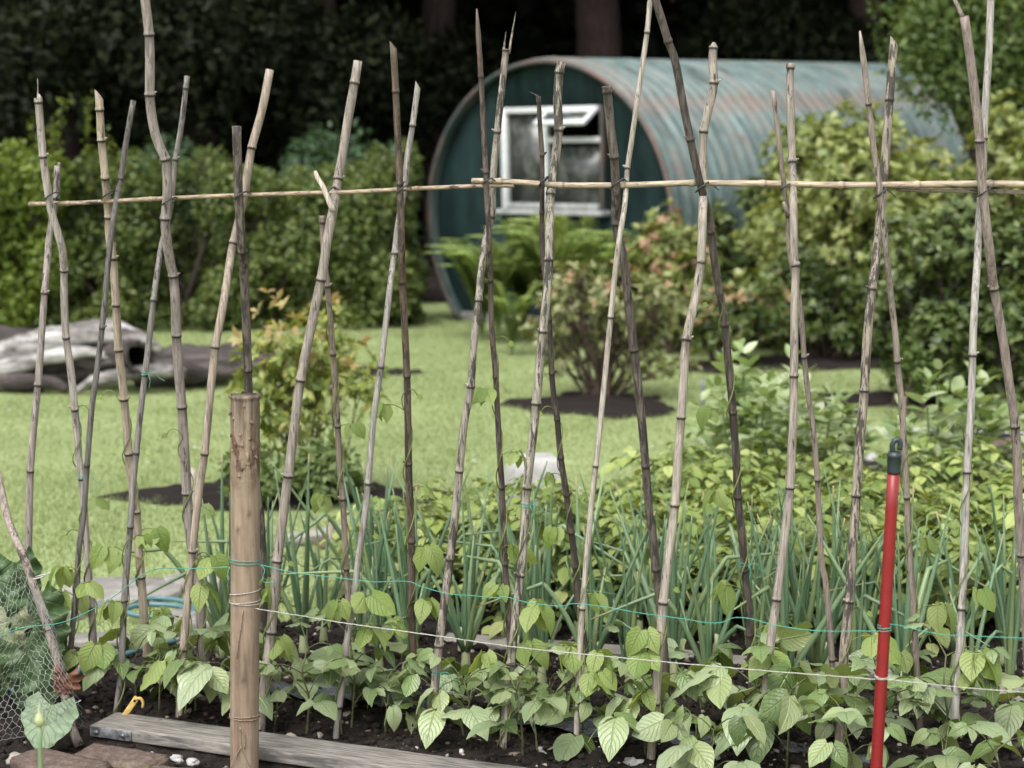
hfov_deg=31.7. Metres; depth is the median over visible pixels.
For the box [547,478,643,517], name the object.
potato plant
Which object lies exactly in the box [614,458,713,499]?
potato plant
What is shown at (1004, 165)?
rhododendron
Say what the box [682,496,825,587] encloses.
potato plant
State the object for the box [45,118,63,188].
hedge shoot
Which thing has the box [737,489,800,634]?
onion plant
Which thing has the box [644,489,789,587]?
potato plant
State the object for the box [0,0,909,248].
dark wood
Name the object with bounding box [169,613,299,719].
bean plant
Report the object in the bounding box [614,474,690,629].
onion plant
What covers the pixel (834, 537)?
onion plant
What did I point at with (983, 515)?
potato plant
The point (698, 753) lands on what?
bean plant
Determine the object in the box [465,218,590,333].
fern
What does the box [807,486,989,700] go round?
onion plant
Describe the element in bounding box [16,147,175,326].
hedge bush
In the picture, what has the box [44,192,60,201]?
cable tie
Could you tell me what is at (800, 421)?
broad bean plant
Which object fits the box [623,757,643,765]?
stone
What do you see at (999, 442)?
stone
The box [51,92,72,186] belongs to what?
hedge shoot
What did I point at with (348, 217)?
hedge bush
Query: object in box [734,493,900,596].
potato plant
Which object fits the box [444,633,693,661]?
board
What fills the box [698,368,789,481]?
broad bean plant
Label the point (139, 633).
bean plant
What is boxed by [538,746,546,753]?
stone
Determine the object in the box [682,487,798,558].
potato plant
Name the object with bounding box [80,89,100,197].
hedge shoot
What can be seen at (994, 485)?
potato plant
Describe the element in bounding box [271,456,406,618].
onion plant
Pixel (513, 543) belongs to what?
onion plant
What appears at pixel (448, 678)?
bean plant
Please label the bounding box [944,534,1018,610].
potato plant
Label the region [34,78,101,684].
bamboo cane
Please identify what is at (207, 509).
bean vine
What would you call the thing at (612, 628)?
bean plant
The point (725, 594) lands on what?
bean vine
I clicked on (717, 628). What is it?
onion plant
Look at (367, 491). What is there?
bamboo cane
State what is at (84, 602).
bean vine
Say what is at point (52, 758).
brick
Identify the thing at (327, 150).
dark shrub
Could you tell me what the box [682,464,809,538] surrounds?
potato plant
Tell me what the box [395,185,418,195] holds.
cable tie
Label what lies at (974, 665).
bean vine
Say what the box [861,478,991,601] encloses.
potato plant
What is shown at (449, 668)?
bean plant
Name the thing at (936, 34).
leafy tree
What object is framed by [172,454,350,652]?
onion plant
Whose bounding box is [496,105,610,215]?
window
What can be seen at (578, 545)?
onion plant
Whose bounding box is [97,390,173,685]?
bean vine
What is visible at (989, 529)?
potato plant
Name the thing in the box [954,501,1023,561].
potato plant
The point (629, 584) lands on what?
onion plant
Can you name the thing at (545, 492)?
potato plant
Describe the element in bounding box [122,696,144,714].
ground peg
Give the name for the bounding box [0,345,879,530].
daisies
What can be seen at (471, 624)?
onion plant
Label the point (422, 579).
onion plant
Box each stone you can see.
[5,752,21,764]
[170,754,184,764]
[186,758,199,765]
[312,536,328,549]
[317,732,322,738]
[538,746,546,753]
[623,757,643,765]
[865,452,877,461]
[990,437,1023,456]
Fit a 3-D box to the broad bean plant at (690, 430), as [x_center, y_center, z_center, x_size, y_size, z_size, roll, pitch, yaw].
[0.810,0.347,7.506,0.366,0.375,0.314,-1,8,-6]
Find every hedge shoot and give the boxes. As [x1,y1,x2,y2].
[23,117,38,199]
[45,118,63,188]
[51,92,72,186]
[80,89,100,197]
[105,123,120,190]
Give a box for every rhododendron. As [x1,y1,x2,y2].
[697,176,779,331]
[727,98,975,354]
[757,233,904,358]
[848,178,1023,413]
[923,87,1023,349]
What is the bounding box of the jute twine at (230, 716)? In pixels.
[229,712,259,767]
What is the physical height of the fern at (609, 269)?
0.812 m
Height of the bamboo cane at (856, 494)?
1.860 m
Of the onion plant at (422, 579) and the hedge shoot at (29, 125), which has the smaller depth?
the onion plant at (422, 579)
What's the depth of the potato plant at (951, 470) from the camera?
6.86 m
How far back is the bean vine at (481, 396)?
4.71 m
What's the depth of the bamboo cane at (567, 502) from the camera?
4.61 m
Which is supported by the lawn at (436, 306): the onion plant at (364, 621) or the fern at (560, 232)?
the fern at (560, 232)
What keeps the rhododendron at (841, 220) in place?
on the lawn at (436, 306)
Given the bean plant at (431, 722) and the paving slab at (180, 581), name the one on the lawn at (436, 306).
the paving slab at (180, 581)
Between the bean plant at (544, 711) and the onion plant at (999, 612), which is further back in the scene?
the onion plant at (999, 612)
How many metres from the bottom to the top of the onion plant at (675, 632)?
0.633 m
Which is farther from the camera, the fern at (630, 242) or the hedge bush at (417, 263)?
the hedge bush at (417, 263)
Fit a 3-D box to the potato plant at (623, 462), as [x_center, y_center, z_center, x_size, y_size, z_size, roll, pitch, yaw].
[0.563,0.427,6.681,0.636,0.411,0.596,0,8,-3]
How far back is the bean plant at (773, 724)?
4.65 m
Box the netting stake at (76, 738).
[0,471,83,747]
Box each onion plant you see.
[117,456,230,658]
[129,492,294,657]
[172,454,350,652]
[208,503,303,579]
[259,497,269,632]
[270,458,393,623]
[270,478,310,606]
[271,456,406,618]
[281,483,438,657]
[283,512,388,646]
[300,502,404,643]
[316,504,390,661]
[357,462,429,638]
[359,521,392,667]
[362,487,462,595]
[379,523,476,650]
[388,463,521,608]
[388,467,529,603]
[399,491,555,667]
[422,474,559,600]
[443,484,616,682]
[473,461,636,636]
[475,503,655,651]
[495,494,601,609]
[495,499,554,646]
[506,502,535,679]
[528,457,654,632]
[579,470,648,661]
[583,526,696,647]
[591,511,771,663]
[593,486,666,628]
[599,482,717,637]
[610,489,797,682]
[613,537,645,682]
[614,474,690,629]
[626,485,739,638]
[696,519,792,655]
[702,494,778,644]
[713,480,883,667]
[734,518,848,664]
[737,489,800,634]
[740,540,774,678]
[750,505,823,616]
[757,507,933,683]
[758,478,882,646]
[763,487,823,660]
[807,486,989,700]
[823,469,897,641]
[829,515,930,646]
[837,491,984,627]
[837,543,865,695]
[896,514,955,611]
[905,534,1021,694]
[913,495,1011,626]
[936,511,1017,668]
[950,484,1017,665]
[976,505,1020,674]
[993,548,1019,692]
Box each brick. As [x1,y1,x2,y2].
[10,747,111,767]
[75,743,170,767]
[133,765,193,767]
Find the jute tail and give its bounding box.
[237,610,242,658]
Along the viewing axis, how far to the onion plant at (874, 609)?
5.21 m
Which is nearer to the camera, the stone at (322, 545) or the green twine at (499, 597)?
the green twine at (499, 597)
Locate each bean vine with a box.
[41,529,103,696]
[53,405,109,683]
[78,533,152,712]
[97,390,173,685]
[140,552,228,717]
[161,429,228,651]
[259,556,294,697]
[310,300,376,705]
[326,529,395,733]
[369,389,442,654]
[467,505,554,745]
[472,336,548,670]
[539,406,614,700]
[559,571,616,750]
[625,582,679,756]
[696,297,786,707]
[741,650,811,735]
[817,606,900,743]
[888,451,956,731]
[941,422,1001,720]
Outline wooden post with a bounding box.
[228,391,260,767]
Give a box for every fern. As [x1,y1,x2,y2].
[427,238,525,338]
[440,236,534,343]
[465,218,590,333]
[483,224,612,322]
[484,280,542,354]
[506,214,625,335]
[571,240,638,336]
[577,230,642,333]
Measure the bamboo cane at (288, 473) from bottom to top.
1.812 m
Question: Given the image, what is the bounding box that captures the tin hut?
[427,57,1016,334]
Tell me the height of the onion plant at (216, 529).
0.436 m
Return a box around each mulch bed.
[98,478,452,511]
[313,366,425,376]
[500,391,676,419]
[577,335,831,349]
[676,364,766,373]
[689,354,894,371]
[786,390,1023,410]
[926,429,1023,446]
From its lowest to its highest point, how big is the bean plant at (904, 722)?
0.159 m
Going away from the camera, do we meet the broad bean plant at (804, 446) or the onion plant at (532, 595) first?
the onion plant at (532, 595)
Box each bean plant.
[82,628,176,706]
[109,642,202,709]
[129,612,220,659]
[144,645,178,661]
[150,616,229,710]
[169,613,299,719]
[201,658,259,701]
[259,617,363,734]
[259,657,294,684]
[259,673,335,725]
[278,653,361,701]
[304,608,413,727]
[309,640,391,698]
[347,674,430,707]
[357,648,429,734]
[358,649,477,707]
[388,669,468,748]
[416,648,528,740]
[429,657,490,706]
[458,664,549,740]
[466,641,576,754]
[482,679,567,752]
[483,659,537,716]
[518,669,569,711]
[528,688,612,760]
[544,621,633,700]
[556,673,643,761]
[582,646,675,706]
[600,656,703,741]
[632,700,729,767]
[656,710,765,767]
[661,689,696,716]
[663,426,731,478]
[663,621,816,755]
[667,638,745,715]
[685,375,763,466]
[693,376,778,458]
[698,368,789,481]
[698,695,746,710]
[703,338,815,463]
[715,664,870,767]
[741,363,831,463]
[752,404,825,468]
[758,693,798,731]
[761,383,853,490]
[765,371,874,479]
[794,663,872,739]
[797,682,906,767]
[798,676,873,724]
[812,400,881,480]
[819,654,958,732]
[847,690,915,739]
[849,649,960,734]
[869,393,952,496]
[887,614,1023,754]
[888,719,974,767]
[896,358,1009,495]
[916,696,998,720]
[919,380,1023,487]
[923,432,1012,496]
[948,722,1023,767]
[955,406,1023,501]
[960,675,1023,743]
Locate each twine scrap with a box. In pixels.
[141,371,164,386]
[431,670,456,688]
[520,502,546,519]
[740,562,765,580]
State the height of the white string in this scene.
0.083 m
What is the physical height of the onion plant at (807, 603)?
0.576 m
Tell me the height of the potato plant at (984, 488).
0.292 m
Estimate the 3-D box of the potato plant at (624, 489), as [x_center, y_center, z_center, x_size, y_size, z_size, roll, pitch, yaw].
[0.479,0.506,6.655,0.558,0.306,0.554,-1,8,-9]
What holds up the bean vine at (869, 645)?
attached to the bamboo cane at (856, 494)
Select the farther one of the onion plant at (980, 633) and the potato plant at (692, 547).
the potato plant at (692, 547)
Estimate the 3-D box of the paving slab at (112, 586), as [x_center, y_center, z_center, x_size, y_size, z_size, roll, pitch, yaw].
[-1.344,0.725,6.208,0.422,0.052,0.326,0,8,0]
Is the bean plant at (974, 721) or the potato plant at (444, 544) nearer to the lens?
the bean plant at (974, 721)
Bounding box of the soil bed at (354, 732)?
[0,456,1023,767]
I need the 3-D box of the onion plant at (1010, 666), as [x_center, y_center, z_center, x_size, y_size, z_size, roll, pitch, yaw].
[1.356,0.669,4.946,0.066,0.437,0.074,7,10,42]
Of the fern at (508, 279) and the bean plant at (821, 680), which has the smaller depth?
the bean plant at (821, 680)
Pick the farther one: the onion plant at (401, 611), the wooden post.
the onion plant at (401, 611)
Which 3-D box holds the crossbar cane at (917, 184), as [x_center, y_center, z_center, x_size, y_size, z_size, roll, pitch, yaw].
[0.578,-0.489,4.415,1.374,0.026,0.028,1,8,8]
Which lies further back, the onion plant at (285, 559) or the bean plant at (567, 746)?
the onion plant at (285, 559)
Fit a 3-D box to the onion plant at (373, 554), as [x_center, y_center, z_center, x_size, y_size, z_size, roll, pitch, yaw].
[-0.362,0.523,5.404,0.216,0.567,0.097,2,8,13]
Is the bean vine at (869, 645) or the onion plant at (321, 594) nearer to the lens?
the bean vine at (869, 645)
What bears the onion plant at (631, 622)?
on the soil bed at (354, 732)
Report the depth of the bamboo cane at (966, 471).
4.37 m
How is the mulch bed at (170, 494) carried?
on the lawn at (436, 306)
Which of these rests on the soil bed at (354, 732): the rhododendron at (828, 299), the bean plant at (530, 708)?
the bean plant at (530, 708)
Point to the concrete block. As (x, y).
(513, 471)
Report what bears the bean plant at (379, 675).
on the soil bed at (354, 732)
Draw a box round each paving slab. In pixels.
[62,577,182,607]
[66,611,87,622]
[67,632,130,648]
[164,570,228,591]
[171,608,209,634]
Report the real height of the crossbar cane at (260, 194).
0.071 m
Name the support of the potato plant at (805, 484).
on the soil bed at (354, 732)
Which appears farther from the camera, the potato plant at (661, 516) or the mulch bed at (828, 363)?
the mulch bed at (828, 363)
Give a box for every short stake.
[191,468,195,503]
[329,516,333,542]
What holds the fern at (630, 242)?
on the mulch bed at (761, 348)
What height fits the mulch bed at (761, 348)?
0.083 m
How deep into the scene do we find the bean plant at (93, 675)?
4.81 m
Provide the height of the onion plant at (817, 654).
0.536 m
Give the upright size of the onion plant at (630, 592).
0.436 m
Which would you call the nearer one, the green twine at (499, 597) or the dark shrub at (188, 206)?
the green twine at (499, 597)
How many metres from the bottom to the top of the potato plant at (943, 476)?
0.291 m
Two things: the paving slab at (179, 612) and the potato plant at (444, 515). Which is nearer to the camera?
the paving slab at (179, 612)
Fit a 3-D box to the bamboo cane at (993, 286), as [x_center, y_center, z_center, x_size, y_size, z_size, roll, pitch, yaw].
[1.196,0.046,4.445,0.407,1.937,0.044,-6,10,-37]
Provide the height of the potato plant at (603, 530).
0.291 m
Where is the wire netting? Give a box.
[0,566,86,740]
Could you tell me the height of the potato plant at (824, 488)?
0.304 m
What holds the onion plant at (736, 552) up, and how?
on the soil bed at (354, 732)
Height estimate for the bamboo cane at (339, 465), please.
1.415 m
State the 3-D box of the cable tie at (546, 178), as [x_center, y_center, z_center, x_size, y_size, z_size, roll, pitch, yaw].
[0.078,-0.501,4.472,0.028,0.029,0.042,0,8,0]
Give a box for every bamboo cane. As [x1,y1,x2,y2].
[25,162,60,549]
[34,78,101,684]
[68,100,135,696]
[95,90,154,684]
[113,76,189,712]
[140,0,208,689]
[176,69,273,717]
[232,126,267,637]
[259,60,361,731]
[319,215,357,707]
[333,81,419,738]
[390,42,419,698]
[429,12,515,742]
[476,9,510,652]
[499,61,565,749]
[529,91,592,717]
[574,0,651,735]
[602,86,670,696]
[646,42,720,759]
[651,0,755,702]
[760,63,799,704]
[770,90,834,721]
[834,36,897,741]
[859,31,922,730]
[951,0,993,740]
[953,0,1023,667]
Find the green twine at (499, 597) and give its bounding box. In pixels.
[0,556,1023,638]
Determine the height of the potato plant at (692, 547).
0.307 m
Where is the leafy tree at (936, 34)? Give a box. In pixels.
[867,0,1023,163]
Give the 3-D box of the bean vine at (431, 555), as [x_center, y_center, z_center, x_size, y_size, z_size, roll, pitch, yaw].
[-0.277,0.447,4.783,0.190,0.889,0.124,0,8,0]
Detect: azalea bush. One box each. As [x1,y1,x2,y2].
[515,238,702,395]
[630,197,723,354]
[687,271,790,364]
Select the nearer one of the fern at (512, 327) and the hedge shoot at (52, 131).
the fern at (512, 327)
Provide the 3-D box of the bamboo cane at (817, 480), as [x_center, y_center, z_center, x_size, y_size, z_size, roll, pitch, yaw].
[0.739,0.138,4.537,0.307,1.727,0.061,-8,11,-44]
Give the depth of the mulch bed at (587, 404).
10.43 m
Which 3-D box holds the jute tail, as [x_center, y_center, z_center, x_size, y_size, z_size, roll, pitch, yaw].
[-0.656,0.604,4.353,0.019,0.120,0.004,0,8,0]
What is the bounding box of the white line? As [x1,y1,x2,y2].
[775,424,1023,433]
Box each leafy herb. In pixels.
[215,442,293,505]
[292,428,374,502]
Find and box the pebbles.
[4,567,1023,767]
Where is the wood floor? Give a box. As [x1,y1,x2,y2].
[68,237,444,299]
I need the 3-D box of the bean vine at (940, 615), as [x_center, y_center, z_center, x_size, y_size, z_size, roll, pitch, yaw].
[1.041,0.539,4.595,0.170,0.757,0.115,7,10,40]
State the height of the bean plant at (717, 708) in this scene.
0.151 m
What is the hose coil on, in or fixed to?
on the lawn at (436, 306)
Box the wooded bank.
[2,0,694,156]
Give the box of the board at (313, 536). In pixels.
[284,522,378,545]
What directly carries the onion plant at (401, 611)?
on the soil bed at (354, 732)
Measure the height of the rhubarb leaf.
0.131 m
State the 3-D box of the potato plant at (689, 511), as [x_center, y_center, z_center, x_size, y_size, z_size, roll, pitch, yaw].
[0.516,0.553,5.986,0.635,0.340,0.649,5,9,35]
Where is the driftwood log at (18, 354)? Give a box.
[0,319,218,394]
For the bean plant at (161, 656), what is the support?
on the soil bed at (354, 732)
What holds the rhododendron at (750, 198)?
on the lawn at (436, 306)
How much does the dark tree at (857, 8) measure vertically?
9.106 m
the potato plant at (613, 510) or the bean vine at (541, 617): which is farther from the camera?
the potato plant at (613, 510)
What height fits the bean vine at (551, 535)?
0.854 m
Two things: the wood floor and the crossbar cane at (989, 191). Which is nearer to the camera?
the crossbar cane at (989, 191)
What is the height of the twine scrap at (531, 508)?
0.046 m
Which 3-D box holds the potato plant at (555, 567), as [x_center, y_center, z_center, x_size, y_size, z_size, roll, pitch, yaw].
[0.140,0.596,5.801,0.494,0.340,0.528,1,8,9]
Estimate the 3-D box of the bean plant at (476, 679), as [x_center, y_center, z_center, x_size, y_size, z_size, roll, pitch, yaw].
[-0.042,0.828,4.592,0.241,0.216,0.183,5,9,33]
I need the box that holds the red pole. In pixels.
[870,437,902,767]
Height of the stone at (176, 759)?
0.025 m
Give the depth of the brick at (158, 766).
4.39 m
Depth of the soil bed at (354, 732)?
4.78 m
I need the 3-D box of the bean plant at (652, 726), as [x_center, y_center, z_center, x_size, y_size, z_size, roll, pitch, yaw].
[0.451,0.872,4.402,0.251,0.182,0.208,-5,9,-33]
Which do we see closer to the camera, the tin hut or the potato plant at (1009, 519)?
the potato plant at (1009, 519)
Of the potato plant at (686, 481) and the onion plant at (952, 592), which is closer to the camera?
the onion plant at (952, 592)
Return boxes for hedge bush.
[0,138,80,328]
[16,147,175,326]
[112,143,266,332]
[193,160,335,330]
[278,158,423,330]
[343,136,431,325]
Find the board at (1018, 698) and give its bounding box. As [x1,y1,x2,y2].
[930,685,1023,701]
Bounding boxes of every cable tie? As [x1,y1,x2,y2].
[33,572,50,578]
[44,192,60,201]
[101,190,114,200]
[161,197,176,206]
[233,191,258,200]
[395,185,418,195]
[538,176,548,186]
[609,178,628,189]
[695,181,718,192]
[873,187,895,198]
[973,186,999,197]
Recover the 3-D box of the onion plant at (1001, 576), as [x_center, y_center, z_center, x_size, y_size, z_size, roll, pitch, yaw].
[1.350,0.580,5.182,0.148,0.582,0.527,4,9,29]
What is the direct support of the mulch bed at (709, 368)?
on the lawn at (436, 306)
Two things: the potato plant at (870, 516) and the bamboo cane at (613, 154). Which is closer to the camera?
the bamboo cane at (613, 154)
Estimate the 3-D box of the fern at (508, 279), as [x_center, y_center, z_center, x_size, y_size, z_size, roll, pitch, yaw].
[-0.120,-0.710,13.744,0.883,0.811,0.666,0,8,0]
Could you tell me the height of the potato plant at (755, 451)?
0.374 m
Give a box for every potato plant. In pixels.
[313,491,485,601]
[349,492,467,578]
[357,509,483,592]
[403,476,507,576]
[425,478,575,579]
[443,474,598,595]
[453,538,571,634]
[454,498,607,599]
[476,478,618,583]
[483,511,619,633]
[488,489,687,638]
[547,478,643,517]
[555,519,646,597]
[559,493,635,521]
[569,527,759,629]
[578,477,670,526]
[592,494,737,596]
[592,507,693,576]
[597,442,733,526]
[604,483,702,567]
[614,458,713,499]
[621,539,759,630]
[640,450,775,525]
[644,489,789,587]
[667,466,726,498]
[676,528,759,614]
[681,528,838,635]
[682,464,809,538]
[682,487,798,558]
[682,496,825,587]
[692,440,797,505]
[728,488,847,570]
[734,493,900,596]
[737,516,933,631]
[742,453,837,505]
[751,481,814,515]
[772,453,885,511]
[789,529,949,632]
[790,479,875,540]
[792,492,873,566]
[796,523,944,629]
[801,452,935,527]
[806,476,945,578]
[823,465,911,512]
[827,502,995,629]
[828,528,1006,656]
[861,467,961,558]
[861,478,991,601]
[883,471,957,505]
[899,436,1023,504]
[901,483,1004,532]
[913,506,1007,595]
[925,541,1020,636]
[937,475,1023,530]
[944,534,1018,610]
[948,493,1023,618]
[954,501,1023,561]
[959,453,1023,526]
[965,546,1017,622]
[978,459,1023,506]
[985,500,1023,541]
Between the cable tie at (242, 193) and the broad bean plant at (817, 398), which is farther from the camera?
the broad bean plant at (817, 398)
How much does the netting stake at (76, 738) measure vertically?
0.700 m
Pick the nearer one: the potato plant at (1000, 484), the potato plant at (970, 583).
the potato plant at (970, 583)
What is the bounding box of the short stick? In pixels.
[314,170,335,211]
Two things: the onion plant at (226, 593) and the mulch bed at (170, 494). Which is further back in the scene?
the mulch bed at (170, 494)
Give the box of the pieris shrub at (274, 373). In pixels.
[223,287,391,480]
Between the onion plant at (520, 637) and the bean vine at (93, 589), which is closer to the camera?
the bean vine at (93, 589)
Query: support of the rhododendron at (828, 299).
on the mulch bed at (828, 363)
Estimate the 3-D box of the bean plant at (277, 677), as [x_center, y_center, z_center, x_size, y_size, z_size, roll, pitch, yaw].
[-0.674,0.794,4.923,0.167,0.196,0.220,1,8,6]
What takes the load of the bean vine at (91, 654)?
attached to the bamboo cane at (135, 451)
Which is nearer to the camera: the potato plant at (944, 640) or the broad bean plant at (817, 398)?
the potato plant at (944, 640)
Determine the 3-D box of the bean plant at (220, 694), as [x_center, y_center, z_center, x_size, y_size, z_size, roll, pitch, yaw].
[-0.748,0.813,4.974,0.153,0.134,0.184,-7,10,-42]
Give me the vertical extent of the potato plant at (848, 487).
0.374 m
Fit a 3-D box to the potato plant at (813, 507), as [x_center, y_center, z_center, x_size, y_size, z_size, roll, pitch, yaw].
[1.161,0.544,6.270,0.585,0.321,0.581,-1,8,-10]
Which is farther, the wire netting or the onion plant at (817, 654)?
the onion plant at (817, 654)
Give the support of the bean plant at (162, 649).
on the soil bed at (354, 732)
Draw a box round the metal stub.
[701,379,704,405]
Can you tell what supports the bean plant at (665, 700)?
on the soil bed at (354, 732)
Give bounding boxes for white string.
[229,589,1023,692]
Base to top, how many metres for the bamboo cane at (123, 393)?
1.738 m
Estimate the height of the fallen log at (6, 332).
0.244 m
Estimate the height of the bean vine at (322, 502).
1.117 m
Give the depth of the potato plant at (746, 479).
6.59 m
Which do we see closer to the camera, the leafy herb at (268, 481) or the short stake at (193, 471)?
the short stake at (193, 471)
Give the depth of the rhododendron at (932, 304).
10.18 m
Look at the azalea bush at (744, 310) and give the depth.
12.04 m
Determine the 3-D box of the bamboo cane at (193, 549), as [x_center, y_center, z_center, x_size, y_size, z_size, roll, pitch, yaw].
[-0.764,0.075,4.761,0.329,1.793,0.046,-6,10,-37]
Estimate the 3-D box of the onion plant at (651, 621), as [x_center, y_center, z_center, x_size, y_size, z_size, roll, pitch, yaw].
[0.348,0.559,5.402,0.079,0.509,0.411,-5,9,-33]
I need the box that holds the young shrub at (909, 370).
[888,338,939,421]
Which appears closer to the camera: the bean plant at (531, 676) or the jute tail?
the jute tail
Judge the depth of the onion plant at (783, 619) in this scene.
4.93 m
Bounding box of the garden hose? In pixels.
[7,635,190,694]
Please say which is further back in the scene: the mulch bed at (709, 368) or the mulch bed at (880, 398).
the mulch bed at (709, 368)
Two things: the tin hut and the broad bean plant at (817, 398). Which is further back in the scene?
the tin hut
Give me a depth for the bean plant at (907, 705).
4.33 m
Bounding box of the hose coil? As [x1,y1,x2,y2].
[127,596,194,618]
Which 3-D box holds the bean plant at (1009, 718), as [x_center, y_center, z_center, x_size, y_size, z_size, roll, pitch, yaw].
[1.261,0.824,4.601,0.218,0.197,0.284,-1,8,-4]
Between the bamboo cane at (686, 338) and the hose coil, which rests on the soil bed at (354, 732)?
the bamboo cane at (686, 338)
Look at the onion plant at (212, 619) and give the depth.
5.32 m
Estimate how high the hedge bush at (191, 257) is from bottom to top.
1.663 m
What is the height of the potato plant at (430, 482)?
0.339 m
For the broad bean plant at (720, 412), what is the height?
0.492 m
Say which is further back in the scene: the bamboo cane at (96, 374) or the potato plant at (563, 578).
the potato plant at (563, 578)
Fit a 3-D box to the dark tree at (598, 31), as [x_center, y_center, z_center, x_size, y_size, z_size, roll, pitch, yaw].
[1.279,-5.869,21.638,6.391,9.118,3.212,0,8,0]
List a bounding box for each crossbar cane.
[28,184,513,205]
[471,178,1023,188]
[896,188,1023,194]
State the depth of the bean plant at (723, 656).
4.78 m
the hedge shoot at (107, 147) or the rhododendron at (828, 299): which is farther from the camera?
the hedge shoot at (107, 147)
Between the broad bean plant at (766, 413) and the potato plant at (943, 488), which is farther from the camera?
the broad bean plant at (766, 413)
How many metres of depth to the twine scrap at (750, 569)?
4.64 m
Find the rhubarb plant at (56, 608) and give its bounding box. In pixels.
[0,545,84,716]
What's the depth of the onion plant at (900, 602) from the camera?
5.14 m
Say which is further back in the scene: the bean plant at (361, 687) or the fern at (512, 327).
the fern at (512, 327)
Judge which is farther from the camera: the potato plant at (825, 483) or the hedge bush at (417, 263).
the hedge bush at (417, 263)
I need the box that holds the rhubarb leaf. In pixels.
[21,691,78,747]
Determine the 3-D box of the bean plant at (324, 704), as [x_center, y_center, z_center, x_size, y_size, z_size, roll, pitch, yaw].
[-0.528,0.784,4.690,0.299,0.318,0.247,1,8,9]
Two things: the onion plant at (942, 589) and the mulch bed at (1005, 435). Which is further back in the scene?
the mulch bed at (1005, 435)
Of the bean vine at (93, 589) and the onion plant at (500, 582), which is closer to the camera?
the bean vine at (93, 589)
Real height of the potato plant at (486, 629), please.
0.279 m
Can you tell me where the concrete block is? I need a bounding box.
[504,452,562,518]
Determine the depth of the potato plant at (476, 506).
6.29 m
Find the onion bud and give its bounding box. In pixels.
[34,704,44,767]
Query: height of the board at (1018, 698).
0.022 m
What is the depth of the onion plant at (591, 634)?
5.04 m
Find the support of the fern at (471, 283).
on the lawn at (436, 306)
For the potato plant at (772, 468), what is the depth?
6.97 m
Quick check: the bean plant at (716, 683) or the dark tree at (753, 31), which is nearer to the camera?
the bean plant at (716, 683)
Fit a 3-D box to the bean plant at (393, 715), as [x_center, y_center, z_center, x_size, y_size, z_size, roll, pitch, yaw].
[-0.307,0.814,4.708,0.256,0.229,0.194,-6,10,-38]
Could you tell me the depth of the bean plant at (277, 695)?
4.72 m
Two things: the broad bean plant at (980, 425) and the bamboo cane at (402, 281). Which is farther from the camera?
the broad bean plant at (980, 425)
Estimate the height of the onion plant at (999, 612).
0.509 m
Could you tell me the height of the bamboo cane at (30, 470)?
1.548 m
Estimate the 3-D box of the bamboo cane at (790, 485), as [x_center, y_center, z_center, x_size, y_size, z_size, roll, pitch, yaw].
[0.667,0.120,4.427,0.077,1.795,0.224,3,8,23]
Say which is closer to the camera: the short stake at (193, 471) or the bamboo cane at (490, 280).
the bamboo cane at (490, 280)
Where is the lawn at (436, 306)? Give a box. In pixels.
[0,300,1023,638]
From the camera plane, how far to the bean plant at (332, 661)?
4.70 m
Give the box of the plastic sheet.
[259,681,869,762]
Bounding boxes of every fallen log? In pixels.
[0,325,35,340]
[134,342,285,387]
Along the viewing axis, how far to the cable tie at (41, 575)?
4.70 m
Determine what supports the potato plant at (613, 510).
on the soil bed at (354, 732)
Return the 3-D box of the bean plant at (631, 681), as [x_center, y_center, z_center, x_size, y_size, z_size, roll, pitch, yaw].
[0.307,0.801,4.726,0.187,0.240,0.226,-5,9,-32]
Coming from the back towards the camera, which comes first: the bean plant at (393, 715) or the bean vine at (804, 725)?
the bean plant at (393, 715)
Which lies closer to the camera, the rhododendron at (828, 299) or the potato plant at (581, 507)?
the potato plant at (581, 507)
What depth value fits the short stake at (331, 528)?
6.83 m
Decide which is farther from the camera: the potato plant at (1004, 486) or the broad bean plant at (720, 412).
the broad bean plant at (720, 412)
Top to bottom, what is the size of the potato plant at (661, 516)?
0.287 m
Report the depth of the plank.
4.54 m
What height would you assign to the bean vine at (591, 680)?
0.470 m
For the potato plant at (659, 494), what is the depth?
6.22 m
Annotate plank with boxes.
[90,712,524,767]
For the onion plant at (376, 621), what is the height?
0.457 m
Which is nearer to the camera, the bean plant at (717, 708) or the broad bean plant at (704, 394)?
the bean plant at (717, 708)
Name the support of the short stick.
attached to the crossbar cane at (260, 194)
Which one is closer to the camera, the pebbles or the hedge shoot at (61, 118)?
the pebbles
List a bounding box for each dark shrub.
[129,129,206,301]
[273,118,424,250]
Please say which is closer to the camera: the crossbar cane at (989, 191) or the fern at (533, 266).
the crossbar cane at (989, 191)
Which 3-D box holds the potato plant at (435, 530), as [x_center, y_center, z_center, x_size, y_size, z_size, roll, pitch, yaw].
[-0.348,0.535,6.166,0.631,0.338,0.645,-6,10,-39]
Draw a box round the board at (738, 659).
[733,655,891,678]
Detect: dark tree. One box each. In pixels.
[0,0,262,168]
[27,0,336,172]
[213,0,436,182]
[339,0,499,266]
[575,0,621,57]
[685,0,887,62]
[726,0,927,62]
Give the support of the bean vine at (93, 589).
attached to the bamboo cane at (96, 374)
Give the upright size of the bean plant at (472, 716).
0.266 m

